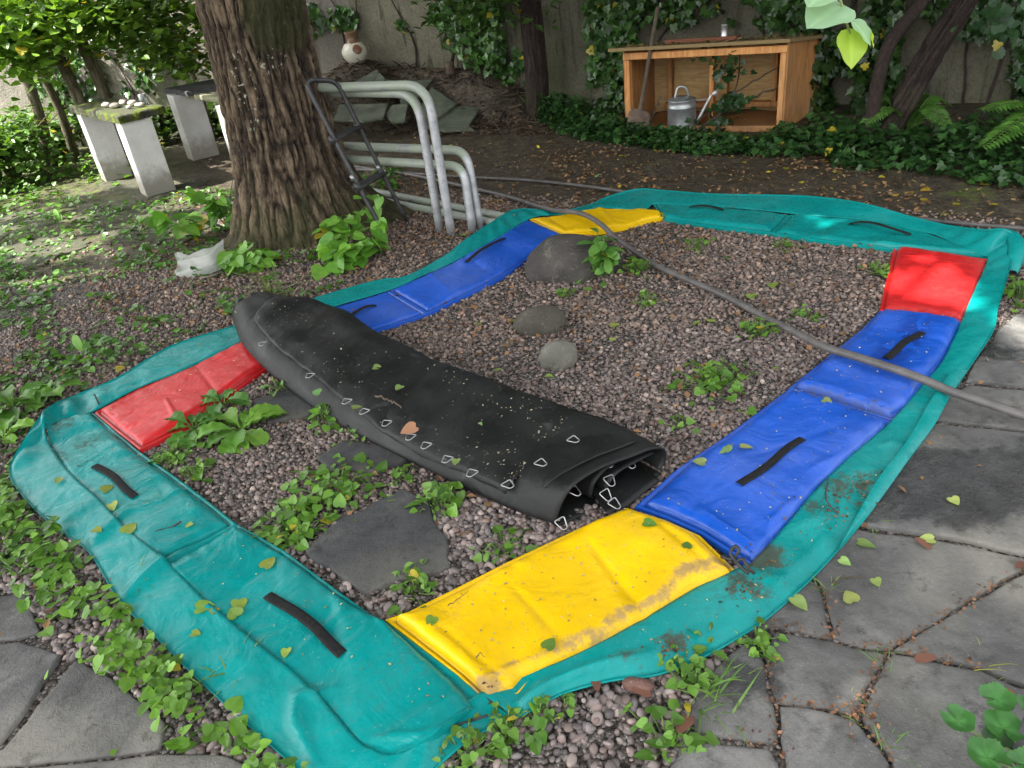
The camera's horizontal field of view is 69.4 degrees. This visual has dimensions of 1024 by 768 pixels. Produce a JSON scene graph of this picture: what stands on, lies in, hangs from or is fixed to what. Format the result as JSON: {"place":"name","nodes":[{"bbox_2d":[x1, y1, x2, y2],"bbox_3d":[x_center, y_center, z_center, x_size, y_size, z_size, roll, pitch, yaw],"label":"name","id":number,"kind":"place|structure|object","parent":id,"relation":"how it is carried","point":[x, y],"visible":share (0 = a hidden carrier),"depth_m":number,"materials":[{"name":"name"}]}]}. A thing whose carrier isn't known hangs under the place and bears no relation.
{"place":"outdoors","nodes":[
{"label":"outdoors","id":0,"kind":"place"},
{"bbox_2d":[0,176,210,271],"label":"path","id":1,"kind":"structure","parent":0,"point":[129,187],"depth_m":6.25,"materials":[{"name":"stone"}]},
{"bbox_2d":[68,98,175,196],"bbox_3d":[-3.741,-2.322,7.184,0.439,0.734,1.613,-31,37,-33],"label":"stone table","id":2,"kind":"object","parent":1,"relation":"on","point":[141,145],"visible":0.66,"depth_m":6.77,"materials":[{"name":"stone"}]},
{"bbox_2d":[0,594,242,767],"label":"paving","id":3,"kind":"structure","parent":0,"point":[82,712],"depth_m":1.92,"materials":[{"name":"stone"}]},
{"bbox_2d":[0,188,1023,767],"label":"gravel","id":4,"kind":"structure","parent":0,"point":[608,704],"depth_m":3.21,"materials":[{"name":"gravel"}]},
{"bbox_2d":[0,61,1023,767],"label":"ground","id":5,"kind":"structure","parent":0,"point":[216,171],"depth_m":4.55,"materials":[{"name":"soil"}]},
{"bbox_2d":[0,415,33,444],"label":"broad leaved plant","id":6,"kind":"object","parent":5,"relation":"on","point":[19,423],"visible":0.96,"depth_m":3.19,"materials":[{"name":"green plant"}]},
{"bbox_2d":[0,540,55,573],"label":"grass tuft","id":7,"kind":"object","parent":5,"relation":"on","point":[5,561],"visible":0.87,"depth_m":2.44,"materials":[{"name":"green plant"}]},
{"bbox_2d":[0,380,62,428],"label":"broad leaved plant","id":8,"kind":"object","parent":5,"relation":"on","point":[30,393],"visible":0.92,"depth_m":3.40,"materials":[{"name":"green plant"}]},
{"bbox_2d":[0,97,69,185],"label":"shrub","id":9,"kind":"object","parent":5,"relation":"on","point":[22,144],"visible":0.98,"depth_m":7.78,"materials":[{"name":"green plant"}]},
{"bbox_2d":[0,99,85,162],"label":"shrub","id":10,"kind":"object","parent":5,"relation":"on","point":[56,128],"visible":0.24,"depth_m":8.78,"materials":[{"name":"green plant"}]},
{"bbox_2d":[0,3,96,161],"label":"sapling","id":11,"kind":"object","parent":5,"relation":"on","point":[62,118],"visible":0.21,"depth_m":8.17,"materials":[{"name":"green plant"}]},
{"bbox_2d":[25,373,84,412],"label":"broad leaved plant","id":12,"kind":"object","parent":5,"relation":"on","point":[58,390],"visible":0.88,"depth_m":3.49,"materials":[{"name":"green plant"}]},
{"bbox_2d":[0,0,110,170],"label":"sapling","id":13,"kind":"object","parent":5,"relation":"on","point":[30,85],"visible":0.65,"depth_m":7.45,"materials":[{"name":"green plant"}]},
{"bbox_2d":[0,0,145,163],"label":"sapling","id":14,"kind":"object","parent":5,"relation":"on","point":[75,91],"visible":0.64,"depth_m":7.04,"materials":[{"name":"green plant"}]},
{"bbox_2d":[10,0,188,156],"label":"sapling","id":15,"kind":"object","parent":5,"relation":"on","point":[97,77],"visible":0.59,"depth_m":7.15,"materials":[{"name":"green plant"}]},
{"bbox_2d":[62,0,216,140],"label":"sapling","id":16,"kind":"object","parent":5,"relation":"on","point":[168,30],"visible":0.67,"depth_m":7.47,"materials":[{"name":"green plant"}]},
{"bbox_2d":[151,94,180,144],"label":"shrub","id":17,"kind":"object","parent":5,"relation":"on","point":[165,126],"visible":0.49,"depth_m":8.89,"materials":[{"name":"green plant"}]},
{"bbox_2d":[0,0,351,150],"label":"garden wall","id":18,"kind":"structure","parent":5,"relation":"on","point":[328,46],"depth_m":9.10,"materials":[{"name":"concrete"}]},
{"bbox_2d":[33,12,200,146],"bbox_3d":[-4.417,-3.757,9.009,3.145,1.506,0.252,-5,31,5],"label":"climbing ivy","id":19,"kind":"object","parent":18,"relation":"attached to","point":[91,89],"visible":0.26,"depth_m":9.08,"materials":[{"name":"green plant"}]},
{"bbox_2d":[307,0,360,61],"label":"climbing ivy","id":20,"kind":"object","parent":18,"relation":"attached to","point":[341,13],"visible":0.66,"depth_m":8.63,"materials":[{"name":"green plant"}]},
{"bbox_2d":[147,439,204,471],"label":"weed","id":21,"kind":"object","parent":5,"relation":"on","point":[172,454],"visible":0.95,"depth_m":2.91,"materials":[{"name":"green plant"}]},
{"bbox_2d":[138,187,231,239],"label":"tree shoot","id":22,"kind":"object","parent":5,"relation":"on","point":[192,223],"visible":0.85,"depth_m":5.36,"materials":[{"name":"green plant"}]},
{"bbox_2d":[164,410,222,451],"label":"broad leaved plant","id":23,"kind":"object","parent":5,"relation":"on","point":[205,417],"visible":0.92,"depth_m":3.09,"materials":[{"name":"green plant"}]},
{"bbox_2d":[164,79,228,160],"bbox_3d":[-2.952,-2.694,7.641,0.588,0.724,1.527,-30,37,-33],"label":"stone table","id":24,"kind":"object","parent":5,"relation":"on","point":[188,109],"visible":0.73,"depth_m":7.80,"materials":[{"name":"grey stone"}]},
{"bbox_2d":[177,458,216,483],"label":"weed","id":25,"kind":"object","parent":5,"relation":"on","point":[198,469],"visible":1,"depth_m":2.81,"materials":[{"name":"green plant"}]},
{"bbox_2d":[174,240,224,278],"bbox_3d":[-2.112,-0.824,4.850,0.580,0.157,0.319,5,33,20],"label":"plastic bag","id":26,"kind":"object","parent":5,"relation":"on","point":[204,259],"visible":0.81,"depth_m":4.79,"materials":[{"name":"grey"}]},
{"bbox_2d":[0,142,402,767],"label":"weed ground cover","id":27,"kind":"object","parent":5,"relation":"on","point":[176,702],"visible":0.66,"depth_m":2.58,"materials":[{"name":"green plant"}]},
{"bbox_2d":[206,101,223,136],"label":"shrub","id":28,"kind":"object","parent":5,"relation":"on","point":[216,124],"visible":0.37,"depth_m":8.84,"materials":[{"name":"green plant"}]},
{"bbox_2d":[200,388,250,413],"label":"broad leaved plant","id":29,"kind":"object","parent":5,"relation":"on","point":[239,398],"visible":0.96,"depth_m":3.23,"materials":[{"name":"green plant"}]},
{"bbox_2d":[194,402,288,455],"bbox_3d":[-1.106,0.186,3.030,0.354,0.101,0.314,-8,31,0],"label":"broad leaved plant","id":30,"kind":"object","parent":5,"relation":"on","point":[234,440],"visible":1,"depth_m":3.01,"materials":[{"name":"green plant"}]},
{"bbox_2d":[216,240,282,275],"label":"tree shoot","id":31,"kind":"object","parent":5,"relation":"on","point":[240,257],"visible":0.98,"depth_m":4.68,"materials":[{"name":"green plant"}]},
{"bbox_2d":[219,261,323,294],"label":"grass tuft","id":32,"kind":"object","parent":5,"relation":"on","point":[268,289],"visible":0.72,"depth_m":4.39,"materials":[{"name":"green plant"}]},
{"bbox_2d":[254,387,311,423],"bbox_3d":[-0.969,0.105,3.190,0.211,0.045,0.302,-25,35,-27],"label":"stepping stone","id":33,"kind":"object","parent":5,"relation":"on","point":[292,404],"visible":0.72,"depth_m":3.17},
{"bbox_2d":[248,490,338,551],"bbox_3d":[-0.739,0.446,2.502,0.294,0.091,0.357,-2,31,10],"label":"weed","id":34,"kind":"object","parent":5,"relation":"on","point":[289,518],"visible":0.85,"depth_m":2.48,"materials":[{"name":"green plant"}]},
{"bbox_2d":[267,515,324,552],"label":"weed","id":35,"kind":"object","parent":5,"relation":"on","point":[305,532],"visible":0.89,"depth_m":2.42,"materials":[{"name":"green plant"}]},
{"bbox_2d":[195,0,414,251],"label":"tree","id":36,"kind":"object","parent":5,"relation":"on","point":[293,183],"visible":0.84,"depth_m":4.81,"materials":[{"name":"brown plant"}]},
{"bbox_2d":[304,402,339,434],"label":"weed","id":37,"kind":"object","parent":5,"relation":"on","point":[317,410],"visible":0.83,"depth_m":3.02,"materials":[{"name":"green plant"}]},
{"bbox_2d":[258,452,405,523],"bbox_3d":[-0.612,0.360,2.627,0.475,0.085,0.396,-2,31,9],"label":"weed","id":38,"kind":"object","parent":5,"relation":"on","point":[323,474],"visible":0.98,"depth_m":2.60,"materials":[{"name":"green plant"}]},
{"bbox_2d":[311,194,387,250],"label":"tree shoot","id":39,"kind":"object","parent":5,"relation":"on","point":[335,225],"visible":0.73,"depth_m":4.78,"materials":[{"name":"green plant"}]},
{"bbox_2d":[311,228,391,280],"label":"tree shoot","id":40,"kind":"object","parent":5,"relation":"on","point":[337,257],"visible":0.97,"depth_m":4.54,"materials":[{"name":"green plant"}]},
{"bbox_2d":[342,30,367,63],"bbox_3d":[-1.829,-3.888,8.554,0.296,0.345,0.296,-8,31,0],"label":"ceramic jug","id":41,"kind":"object","parent":5,"relation":"on","point":[353,48],"visible":0.95,"depth_m":8.47,"materials":[{"name":"ceramic"}]},
{"bbox_2d":[305,77,409,240],"bbox_3d":[-1.028,-1.481,4.869,0.423,1.035,0.396,2,32,15],"label":"ladder","id":42,"kind":"object","parent":5,"relation":"on","point":[333,139],"visible":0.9,"depth_m":4.82,"materials":[{"name":"metal"}]},
{"bbox_2d":[317,440,409,474],"bbox_3d":[-0.560,0.291,2.786,0.367,0.044,0.178,6,33,22],"label":"stepping stone","id":43,"kind":"object","parent":5,"relation":"on","point":[376,454],"visible":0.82,"depth_m":2.77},
{"bbox_2d":[306,489,449,597],"bbox_3d":[-0.407,0.522,2.361,0.432,0.046,0.446,-23,34,-24],"label":"stepping stone","id":44,"kind":"object","parent":5,"relation":"on","point":[375,545],"visible":0.94,"depth_m":2.34,"materials":[{"name":"stone"}]},
{"bbox_2d":[326,90,443,233],"bbox_3d":[-1.174,-1.611,5.230,1.702,0.913,0.071,17,38,35],"label":"trampoline leg frame","id":45,"kind":"object","parent":5,"relation":"on","point":[411,99],"visible":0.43,"depth_m":4.73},
{"bbox_2d":[317,80,455,235],"bbox_3d":[-1.114,-1.554,5.072,1.630,0.964,0.088,12,36,30],"label":"trampoline leg frame","id":46,"kind":"object","parent":5,"relation":"on","point":[421,91],"visible":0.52,"depth_m":4.66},
{"bbox_2d":[386,104,407,123],"bbox_3d":[-1.213,-2.842,7.789,0.243,0.140,0.351,-8,31,0],"label":"slate slab","id":47,"kind":"object","parent":5,"relation":"on","point":[395,114],"depth_m":7.77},
{"bbox_2d":[333,103,388,122],"bbox_3d":[-1.611,-2.865,7.808,0.555,0.148,0.440,-4,31,6],"label":"slate slab","id":48,"kind":"object","parent":47,"relation":"on","point":[364,113],"depth_m":7.82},
{"bbox_2d":[390,464,412,486],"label":"weed","id":49,"kind":"object","parent":5,"relation":"on","point":[396,475],"visible":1,"depth_m":2.65,"materials":[{"name":"green plant"}]},
{"bbox_2d":[346,155,476,231],"bbox_3d":[-0.965,-1.395,5.279,1.773,0.453,0.100,15,37,33],"label":"trampoline leg frame","id":50,"kind":"object","parent":5,"relation":"on","point":[459,170],"visible":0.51,"depth_m":4.87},
{"bbox_2d":[387,559,437,615],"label":"weed","id":51,"kind":"object","parent":5,"relation":"on","point":[415,576],"visible":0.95,"depth_m":2.17,"materials":[{"name":"green plant"}]},
{"bbox_2d":[343,142,483,228],"bbox_3d":[-0.954,-1.454,5.299,1.821,0.534,0.105,14,37,32],"label":"trampoline leg frame","id":52,"kind":"object","parent":5,"relation":"on","point":[462,154],"visible":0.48,"depth_m":4.90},
{"bbox_2d":[404,481,464,520],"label":"weed","id":53,"kind":"object","parent":5,"relation":"on","point":[440,493],"visible":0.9,"depth_m":2.48,"materials":[{"name":"green plant"}]},
{"bbox_2d":[387,198,494,224],"bbox_3d":[-0.738,-1.310,5.465,1.796,0.053,0.054,21,41,39],"label":"metal tube","id":54,"kind":"object","parent":5,"relation":"on","point":[428,210],"visible":0.34,"depth_m":5.30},
{"bbox_2d":[373,188,513,217],"bbox_3d":[-0.737,-1.402,5.620,2.084,0.053,0.054,21,41,40],"label":"metal tube","id":55,"kind":"object","parent":5,"relation":"on","point":[454,206],"visible":0.43,"depth_m":5.50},
{"bbox_2d":[427,127,473,132],"bbox_3d":[-0.643,-2.638,7.637,0.390,0.098,0.380,-23,34,-25],"label":"slate slab","id":56,"kind":"object","parent":5,"relation":"on","point":[451,129],"depth_m":7.59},
{"bbox_2d":[427,106,479,126],"bbox_3d":[-0.619,-2.824,7.823,0.447,0.172,0.589,3,32,17],"label":"slate slab","id":57,"kind":"object","parent":56,"relation":"on","point":[457,116],"depth_m":7.79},
{"bbox_2d":[422,88,456,124],"bbox_3d":[-0.817,-2.949,7.886,0.376,0.287,0.767,4,33,20],"label":"slate slab","id":58,"kind":"object","parent":57,"relation":"on","point":[444,105],"depth_m":7.94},
{"bbox_2d":[322,58,595,136],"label":"leaf litter","id":59,"kind":"object","parent":5,"relation":"on","point":[516,118],"visible":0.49,"depth_m":8.02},
{"bbox_2d":[432,713,508,767],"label":"weed","id":60,"kind":"object","parent":5,"relation":"on","point":[468,760],"visible":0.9,"depth_m":1.71,"materials":[{"name":"green plant"}]},
{"bbox_2d":[401,0,588,117],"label":"tree","id":61,"kind":"object","parent":5,"relation":"on","point":[534,46],"visible":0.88,"depth_m":7.36,"materials":[{"name":"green plant"}]},
{"bbox_2d":[469,525,538,563],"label":"weed","id":62,"kind":"object","parent":5,"relation":"on","point":[508,545],"visible":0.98,"depth_m":2.27,"materials":[{"name":"green plant"}]},
{"bbox_2d":[487,701,534,754],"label":"weed","id":63,"kind":"object","parent":5,"relation":"on","point":[500,738],"visible":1,"depth_m":1.72,"materials":[{"name":"green plant"}]},
{"bbox_2d":[0,117,1023,767],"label":"leaf litter","id":64,"kind":"object","parent":5,"relation":"on","point":[778,733],"visible":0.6,"depth_m":3.94,"materials":[{"name":"plant"}]},
{"bbox_2d":[9,188,1023,767],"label":"trampoline pad","id":65,"kind":"object","parent":5,"relation":"on","point":[317,696],"visible":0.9,"depth_m":2.31,"materials":[{"name":"teal plastic"}]},
{"bbox_2d":[231,292,665,529],"bbox_3d":[-0.541,-0.030,3.109,2.520,0.213,0.558,21,41,39],"label":"trampoline mat","id":66,"kind":"object","parent":65,"relation":"on","point":[577,459],"visible":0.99,"depth_m":2.75,"materials":[{"name":"fabric"}]},
{"bbox_2d":[355,168,1023,419],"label":"hose","id":67,"kind":"object","parent":65,"relation":"on","point":[926,381],"visible":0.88,"depth_m":3.17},
{"bbox_2d":[504,693,560,755],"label":"weed","id":68,"kind":"object","parent":5,"relation":"on","point":[538,722],"visible":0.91,"depth_m":1.75,"materials":[{"name":"green plant"}]},
{"bbox_2d":[512,304,565,336],"bbox_3d":[0.131,-0.297,3.571,0.261,0.163,0.206,-8,31,0],"label":"stone","id":69,"kind":"object","parent":5,"relation":"on","point":[545,319],"visible":0.79,"depth_m":3.50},
{"bbox_2d":[538,340,577,370],"bbox_3d":[0.201,-0.122,3.247,0.174,0.152,0.158,-8,31,0],"label":"stone","id":70,"kind":"object","parent":5,"relation":"on","point":[556,355],"visible":0.89,"depth_m":3.19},
{"bbox_2d":[544,692,577,719],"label":"weed","id":71,"kind":"object","parent":5,"relation":"on","point":[569,698],"visible":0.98,"depth_m":1.78,"materials":[{"name":"green plant"}]},
{"bbox_2d":[524,234,623,283],"bbox_3d":[0.348,-0.649,4.167,0.554,0.402,0.435,-8,31,0],"label":"boulder","id":72,"kind":"object","parent":5,"relation":"on","point":[558,258],"visible":0.48,"depth_m":4.00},
{"bbox_2d":[574,228,624,288],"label":"leafy plant","id":73,"kind":"object","parent":5,"relation":"on","point":[602,258],"visible":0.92,"depth_m":3.93,"materials":[{"name":"green plant"}]},
{"bbox_2d":[617,256,651,277],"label":"weed","id":74,"kind":"object","parent":5,"relation":"on","point":[634,265],"visible":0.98,"depth_m":3.99,"materials":[{"name":"green plant"}]},
{"bbox_2d":[622,676,654,693],"bbox_3d":[0.308,0.738,1.812,0.082,0.037,0.044,3,32,17],"label":"stone","id":75,"kind":"object","parent":5,"relation":"on","point":[629,683],"visible":0.9,"depth_m":1.80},
{"bbox_2d":[626,6,659,139],"bbox_3d":[1.159,-2.632,6.331,0.473,1.029,0.152,-29,36,-31],"label":"shovel","id":76,"kind":"object","parent":5,"relation":"on","point":[640,114],"visible":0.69,"depth_m":6.39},
{"bbox_2d":[618,699,719,763],"bbox_3d":[0.349,0.792,1.696,0.259,0.060,0.188,3,32,18],"label":"weed","id":77,"kind":"object","parent":5,"relation":"on","point":[692,740],"visible":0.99,"depth_m":1.68,"materials":[{"name":"green plant"}]},
{"bbox_2d":[658,414,699,433],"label":"weed","id":78,"kind":"object","parent":5,"relation":"on","point":[690,421],"visible":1,"depth_m":2.73,"materials":[{"name":"green plant"}]},
{"bbox_2d":[348,0,1021,107],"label":"garden wall","id":79,"kind":"structure","parent":5,"relation":"on","point":[383,40],"depth_m":7.53,"materials":[{"name":"concrete"}]},
{"bbox_2d":[355,0,462,67],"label":"climbing ivy","id":80,"kind":"object","parent":79,"relation":"attached to","point":[401,23],"visible":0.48,"depth_m":8.07,"materials":[{"name":"green plant"}]},
{"bbox_2d":[437,0,525,102],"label":"climbing ivy","id":81,"kind":"object","parent":79,"relation":"attached to","point":[482,51],"visible":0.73,"depth_m":7.88,"materials":[{"name":"green plant"}]},
{"bbox_2d":[581,0,642,112],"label":"climbing ivy","id":82,"kind":"object","parent":79,"relation":"attached to","point":[601,34],"visible":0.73,"depth_m":7.28,"materials":[{"name":"green plant"}]},
{"bbox_2d":[593,0,805,41],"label":"climbing ivy","id":83,"kind":"object","parent":79,"relation":"attached to","point":[675,15],"visible":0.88,"depth_m":6.70,"materials":[{"name":"green plant"}]},
{"bbox_2d":[787,0,907,114],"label":"climbing ivy","id":84,"kind":"object","parent":79,"relation":"attached to","point":[881,21],"visible":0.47,"depth_m":6.21,"materials":[{"name":"green plant"}]},
{"bbox_2d":[919,0,1023,110],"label":"climbing ivy","id":85,"kind":"object","parent":79,"relation":"attached to","point":[933,11],"visible":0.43,"depth_m":5.76,"materials":[{"name":"green plant"}]},
{"bbox_2d":[657,644,718,677],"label":"weed","id":86,"kind":"object","parent":5,"relation":"on","point":[695,659],"visible":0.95,"depth_m":1.83,"materials":[{"name":"green plant"}]},
{"bbox_2d":[354,165,1023,230],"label":"hose","id":87,"kind":"object","parent":5,"relation":"on","point":[982,225],"visible":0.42,"depth_m":5.37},
{"bbox_2d":[664,666,722,696],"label":"weed","id":88,"kind":"object","parent":5,"relation":"on","point":[693,676],"visible":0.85,"depth_m":1.79,"materials":[{"name":"green plant"}]},
{"bbox_2d":[683,363,727,393],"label":"weed","id":89,"kind":"object","parent":5,"relation":"on","point":[710,387],"visible":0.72,"depth_m":2.96,"materials":[{"name":"green plant"}]},
{"bbox_2d":[658,655,759,743],"bbox_3d":[0.481,0.754,1.736,0.242,0.126,0.237,-8,31,0],"label":"grass tuft","id":90,"kind":"object","parent":5,"relation":"on","point":[713,686],"visible":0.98,"depth_m":1.75,"materials":[{"name":"green plant"}]},
{"bbox_2d":[608,35,823,131],"bbox_3d":[1.827,-2.700,6.567,1.719,0.726,0.900,10,35,28],"label":"timber shelter","id":91,"kind":"object","parent":5,"relation":"on","point":[671,68],"visible":0.69,"depth_m":6.62,"materials":[{"name":"brown wood"}]},
{"bbox_2d":[667,85,717,129],"bbox_3d":[1.587,-2.447,6.530,0.437,0.386,0.260,-8,31,0],"label":"watering can","id":92,"kind":"object","parent":91,"relation":"on","point":[681,108],"visible":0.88,"depth_m":6.46,"materials":[{"name":"metal"}]},
{"bbox_2d":[665,35,740,43],"bbox_3d":[1.644,-2.973,6.391,0.620,0.052,0.162,10,35,28],"label":"plank","id":93,"kind":"object","parent":91,"relation":"on","point":[697,40],"visible":0.78,"depth_m":6.33,"materials":[{"name":"brown"}]},
{"bbox_2d":[615,32,823,47],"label":"leaf litter","id":94,"kind":"object","parent":91,"relation":"on","point":[765,36],"visible":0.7,"depth_m":6.22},
{"bbox_2d":[659,356,778,414],"bbox_3d":[0.814,-0.024,2.942,0.404,0.080,0.412,11,35,28],"label":"weed","id":95,"kind":"object","parent":5,"relation":"on","point":[736,386],"visible":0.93,"depth_m":2.93,"materials":[{"name":"green plant"}]},
{"bbox_2d":[684,47,757,132],"bbox_3d":[1.740,-2.483,6.259,0.704,0.711,0.490,-8,31,0],"label":"ivy sprig","id":96,"kind":"object","parent":5,"relation":"on","point":[735,100],"visible":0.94,"depth_m":6.24,"materials":[{"name":"green plant"}]},
{"bbox_2d":[734,616,788,656],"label":"weed","id":97,"kind":"object","parent":5,"relation":"on","point":[761,636],"visible":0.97,"depth_m":1.87,"materials":[{"name":"green plant"}]},
{"bbox_2d":[736,317,786,343],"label":"weed","id":98,"kind":"object","parent":5,"relation":"on","point":[754,327],"visible":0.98,"depth_m":3.26,"materials":[{"name":"green plant"}]},
{"bbox_2d":[749,640,783,662],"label":"weed","id":99,"kind":"object","parent":5,"relation":"on","point":[770,652],"visible":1,"depth_m":1.84,"materials":[{"name":"green plant"}]},
{"bbox_2d":[536,91,1023,194],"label":"ground ivy","id":100,"kind":"object","parent":5,"relation":"on","point":[837,137],"visible":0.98,"depth_m":5.45,"materials":[{"name":"green plant"}]},
{"bbox_2d":[859,93,952,137],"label":"fern","id":101,"kind":"object","parent":5,"relation":"on","point":[928,109],"visible":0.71,"depth_m":5.28,"materials":[{"name":"green plant"}]},
{"bbox_2d":[856,0,978,151],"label":"tree","id":102,"kind":"object","parent":5,"relation":"on","point":[937,42],"visible":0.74,"depth_m":5.22,"materials":[{"name":"brown plant"}]},
{"bbox_2d":[950,0,1023,135],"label":"climbing vine","id":103,"kind":"object","parent":5,"relation":"on","point":[1000,17],"visible":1,"depth_m":4.61,"materials":[{"name":"green plant"}]},
{"bbox_2d":[974,99,1023,149],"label":"fern","id":104,"kind":"object","parent":5,"relation":"on","point":[1014,130],"visible":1,"depth_m":4.58,"materials":[{"name":"green plant"}]},
{"bbox_2d":[1002,275,1023,311],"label":"weed","id":105,"kind":"object","parent":5,"relation":"on","point":[1014,285],"visible":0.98,"depth_m":3.28,"materials":[{"name":"green plant"}]},
{"bbox_2d":[804,0,873,68],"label":"linden twig","id":106,"kind":"object","parent":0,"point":[852,44],"visible":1,"depth_m":1.24,"materials":[{"name":"green plant"}]},
{"bbox_2d":[670,313,1023,767],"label":"paving","id":107,"kind":"structure","parent":0,"point":[920,584],"depth_m":1.88,"materials":[{"name":"stone"}]},
{"bbox_2d":[940,681,1023,767],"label":"lobed leaf plant","id":108,"kind":"object","parent":107,"relation":"on","point":[999,733],"visible":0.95,"depth_m":1.47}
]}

